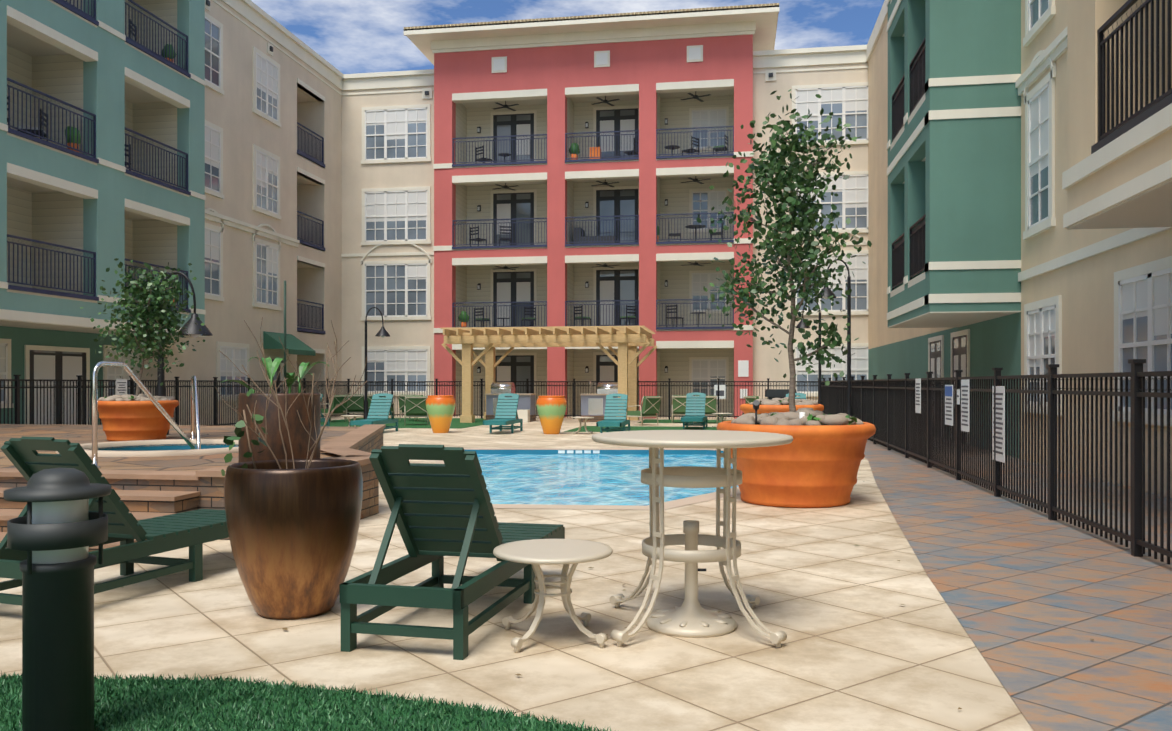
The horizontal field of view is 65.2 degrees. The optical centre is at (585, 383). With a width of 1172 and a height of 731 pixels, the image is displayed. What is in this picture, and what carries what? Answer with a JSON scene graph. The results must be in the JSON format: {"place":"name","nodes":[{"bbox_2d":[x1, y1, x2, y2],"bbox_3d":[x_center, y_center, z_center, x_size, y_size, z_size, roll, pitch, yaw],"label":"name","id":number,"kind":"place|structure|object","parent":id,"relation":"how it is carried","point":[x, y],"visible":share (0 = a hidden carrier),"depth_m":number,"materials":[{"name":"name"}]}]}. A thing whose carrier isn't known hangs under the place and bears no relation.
{"place":"outdoors","nodes":[
{"label":"outdoors","id":0,"kind":"place"},
{"bbox_2d":[0,418,729,730],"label":"turf lawn","id":1,"kind":"structure","parent":0,"point":[422,423],"depth_m":3.67,"materials":[{"name":"green plant"}]},
{"bbox_2d":[3,468,110,730],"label":"bollard light","id":2,"kind":"object","parent":1,"relation":"on","point":[57,531],"visible":1,"depth_m":3.20,"materials":[{"name":"grey"}]},
{"bbox_2d":[0,670,610,730],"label":"turf blades","id":3,"kind":"object","parent":1,"relation":"on","point":[331,710],"visible":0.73,"depth_m":3.61,"materials":[{"name":"green plant"}]},
{"bbox_2d":[321,395,759,425],"bbox_3d":[-1.543,0.845,29.797,15.401,0.910,4.584,0,0,9],"label":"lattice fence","id":4,"kind":"object","parent":1,"relation":"on","point":[414,406],"visible":0.52,"depth_m":29.62,"materials":[{"name":"green wood"}]},
{"bbox_2d":[681,392,707,428],"bbox_3d":[3.128,0.781,26.396,0.630,1.035,1.950,0,0,11],"label":"lounge chair","id":5,"kind":"object","parent":1,"relation":"on","point":[695,409],"visible":0.96,"depth_m":26.71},
{"bbox_2d":[712,413,731,427],"bbox_3d":[3.961,1.080,26.641,0.579,0.437,0.579,0,0,-31],"label":"side table","id":6,"kind":"object","parent":1,"relation":"on","point":[721,418],"visible":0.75,"depth_m":26.55,"materials":[{"name":"beige"}]},
{"bbox_2d":[765,389,795,399],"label":"grills","id":7,"kind":"object","parent":1,"relation":"on","point":[770,394],"visible":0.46,"depth_m":30.76,"materials":[{"name":"grey metal"}]},
{"bbox_2d":[786,393,805,398],"bbox_3d":[5.814,0.781,25.360,0.630,1.035,1.950,0,0,13],"label":"lounge chair","id":8,"kind":"object","parent":1,"relation":"on","point":[802,395],"visible":0.1,"depth_m":25.91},
{"bbox_2d":[0,416,1033,730],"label":"ground","id":9,"kind":"structure","parent":0,"point":[862,648],"depth_m":4.68,"materials":[{"name":"beige tile"}]},
{"bbox_2d":[0,436,228,605],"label":"chaise","id":10,"kind":"object","parent":9,"relation":"on","point":[194,530],"visible":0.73,"depth_m":5.54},
{"bbox_2d":[0,0,343,425],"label":"building","id":11,"kind":"structure","parent":9,"relation":"on","point":[203,138],"depth_m":25.00,"materials":[{"name":"green paint"}]},
{"bbox_2d":[0,424,385,551],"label":"spa platform","id":12,"kind":"structure","parent":9,"relation":"on","point":[173,472],"depth_m":8.95,"materials":[{"name":"stone"}]},
{"bbox_2d":[98,394,178,440],"bbox_3d":[-6.110,0.455,12.456,1.060,0.628,1.060,0,0,9],"label":"orange planter","id":13,"kind":"object","parent":12,"relation":"on","point":[126,417],"visible":0.92,"depth_m":12.10,"materials":[{"name":"brown ceramic"}]},
{"bbox_2d":[80,258,204,395],"bbox_3d":[-5.991,-0.722,12.457,1.341,1.982,1.553,0,0,9],"label":"tree","id":14,"kind":"object","parent":13,"relation":"on","point":[159,297],"depth_m":12.36,"materials":[{"name":"green plant"}]},
{"bbox_2d":[92,361,200,468],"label":"spa handrails","id":15,"kind":"object","parent":12,"relation":"on","point":[161,409],"visible":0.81,"depth_m":9.09,"materials":[{"name":"silver metal"}]},
{"bbox_2d":[220,281,328,462],"bbox_3d":[-2.804,-0.092,8.483,0.900,1.720,0.724,0,0,9],"label":"potted plant","id":16,"kind":"object","parent":12,"relation":"on","point":[299,436],"visible":0.83,"depth_m":8.21,"materials":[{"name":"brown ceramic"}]},
{"bbox_2d":[215,317,366,619],"bbox_3d":[-1.673,0.463,5.213,0.843,1.672,0.752,0,0,-29],"label":"potted plant","id":17,"kind":"object","parent":9,"relation":"on","point":[293,526],"visible":1,"depth_m":4.96,"materials":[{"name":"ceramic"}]},
{"bbox_2d":[321,394,329,426],"bbox_3d":[-7.747,0.781,24.901,0.630,1.035,1.950,0,0,14],"label":"chaise back","id":18,"kind":"object","parent":9,"relation":"on","point":[323,420],"visible":0.04,"depth_m":25.50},
{"bbox_2d":[341,415,362,426],"bbox_3d":[-6.352,1.080,24.851,0.579,0.437,0.579,0,0,9],"label":"side table","id":19,"kind":"object","parent":9,"relation":"on","point":[348,416],"visible":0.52,"depth_m":24.72,"materials":[{"name":"beige"}]},
{"bbox_2d":[349,393,397,432],"bbox_3d":[-5.570,0.781,24.144,0.630,1.035,1.950,0,0,7],"label":"lounge chair","id":20,"kind":"object","parent":9,"relation":"on","point":[380,410],"visible":0.83,"depth_m":24.48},
{"bbox_2d":[426,395,455,432],"bbox_3d":[-3.832,0.806,24.143,0.790,0.985,0.790,0,0,9],"label":"vase","id":21,"kind":"object","parent":9,"relation":"on","point":[440,409],"visible":1,"depth_m":23.88,"materials":[{"name":"ceramic"}]},
{"bbox_2d":[340,444,564,659],"bbox_3d":[-0.666,0.802,5.297,0.630,0.992,1.950,0,0,13],"label":"chaise","id":22,"kind":"object","parent":9,"relation":"on","point":[439,512],"visible":0.92,"depth_m":4.74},
{"bbox_2d":[483,393,522,432],"bbox_3d":[-2.186,0.781,24.209,0.659,1.035,1.960,0,0,9],"label":"lounge chair","id":23,"kind":"object","parent":9,"relation":"on","point":[506,407],"visible":1,"depth_m":24.52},
{"bbox_2d":[156,259,851,434],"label":"lamp posts","id":24,"kind":"object","parent":9,"relation":"on","point":[192,328],"visible":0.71,"depth_m":22.65,"materials":[{"name":"black metal"}]},
{"bbox_2d":[440,326,656,422],"bbox_3d":[-1.141,-0.267,31.459,6.964,3.130,4.300,0,0,9],"label":"pergola","id":25,"kind":"object","parent":9,"relation":"on","point":[626,340],"visible":0.85,"depth_m":30.25,"materials":[{"name":"brown wood"}]},
{"bbox_2d":[485,381,617,421],"bbox_3d":[-1.114,0.602,31.151,4.710,1.393,1.500,0,0,9],"label":"outdoor kitchen","id":26,"kind":"object","parent":9,"relation":"on","point":[592,405],"visible":0.75,"depth_m":30.94,"materials":[{"name":"metal"}]},
{"bbox_2d":[536,396,566,433],"bbox_3d":[-0.886,0.806,23.570,0.790,0.985,0.790,0,0,9],"label":"vase","id":27,"kind":"object","parent":9,"relation":"on","point":[551,410],"visible":1,"depth_m":23.30,"materials":[{"name":"ceramic"}]},
{"bbox_2d":[493,539,612,652],"bbox_3d":[-0.168,1.068,4.668,0.611,0.460,0.611,0,0,9],"label":"side table","id":28,"kind":"object","parent":9,"relation":"on","point":[537,553],"visible":1,"depth_m":4.59,"materials":[{"name":"beige metal"}]},
{"bbox_2d":[572,417,593,434],"bbox_3d":[-0.080,1.080,23.542,0.581,0.437,0.581,0,0,9],"label":"side table","id":29,"kind":"object","parent":9,"relation":"on","point":[584,425],"visible":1,"depth_m":23.45,"materials":[{"name":"beige"}]},
{"bbox_2d":[0,359,1171,564],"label":"iron fence","id":30,"kind":"object","parent":9,"relation":"on","point":[907,417],"visible":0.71,"depth_m":10.51,"materials":[{"name":"black metal"}]},
{"bbox_2d":[435,448,740,509],"bbox_3d":[0.586,1.294,13.937,6.548,0.001,9.143,0,0,-4],"label":"pool coping","id":31,"kind":"object","parent":9,"relation":"on","point":[687,501],"visible":0.38,"depth_m":9.88,"materials":[{"name":"beige concrete"}]},
{"bbox_2d":[464,450,738,505],"bbox_3d":[0.602,1.998,13.935,5.876,1.400,8.451,0,0,-4],"label":"pool basin","id":32,"kind":"object","parent":9,"relation":"in","point":[577,477],"visible":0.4,"depth_m":13.82,"materials":[{"name":"blue liquid"}]},
{"bbox_2d":[121,466,1093,708],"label":"fallen leaves","id":33,"kind":"object","parent":9,"relation":"on","point":[633,627],"visible":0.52,"depth_m":4.80,"materials":[{"name":"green plant"}]},
{"bbox_2d":[596,394,629,432],"bbox_3d":[0.714,0.781,23.440,0.630,1.035,1.950,0,0,9],"label":"lounge chair","id":34,"kind":"object","parent":9,"relation":"on","point":[617,408],"visible":1,"depth_m":23.76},
{"bbox_2d":[592,430,792,647],"bbox_3d":[0.564,0.786,4.905,1.070,1.025,1.070,0,0,9],"label":"bar table","id":35,"kind":"object","parent":9,"relation":"on","point":[690,617],"visible":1,"depth_m":4.73,"materials":[{"name":"beige metal"}]},
{"bbox_2d":[740,397,823,413],"bbox_3d":[4.042,0.787,18.931,1.710,1.023,1.710,0,0,9],"label":"orange planter","id":36,"kind":"object","parent":9,"relation":"on","point":[774,405],"visible":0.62,"depth_m":18.34,"materials":[{"name":"brown ceramic"}]},
{"bbox_2d":[717,400,875,507],"bbox_3d":[2.302,0.736,10.095,1.710,1.125,1.710,0,0,9],"label":"orange planter","id":37,"kind":"object","parent":9,"relation":"on","point":[815,462],"visible":0.96,"depth_m":9.51,"materials":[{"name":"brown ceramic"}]},
{"bbox_2d":[864,439,1171,730],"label":"paved walkway","id":38,"kind":"structure","parent":9,"relation":"on","point":[1036,600],"depth_m":5.70,"materials":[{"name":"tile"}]},
{"bbox_2d":[251,0,884,73],"label":"sky","id":39,"kind":"structure","parent":0,"point":[354,36],"materials":[{"name":"blue"}]},
{"bbox_2d":[341,3,867,418],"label":"back building","id":40,"kind":"structure","parent":0,"point":[556,171],"depth_m":35.59,"materials":[{"name":"red paint"}]},
{"bbox_2d":[696,89,871,411],"bbox_3d":[2.165,-1.292,10.259,1.844,3.580,1.986,0,0,9],"label":"tree","id":41,"kind":"object","parent":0,"point":[779,166],"depth_m":9.91,"materials":[{"name":"green plant"}]},
{"bbox_2d":[866,0,1171,497],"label":"building","id":42,"kind":"structure","parent":0,"point":[1019,187],"depth_m":15.40,"materials":[{"name":"beige paint"}]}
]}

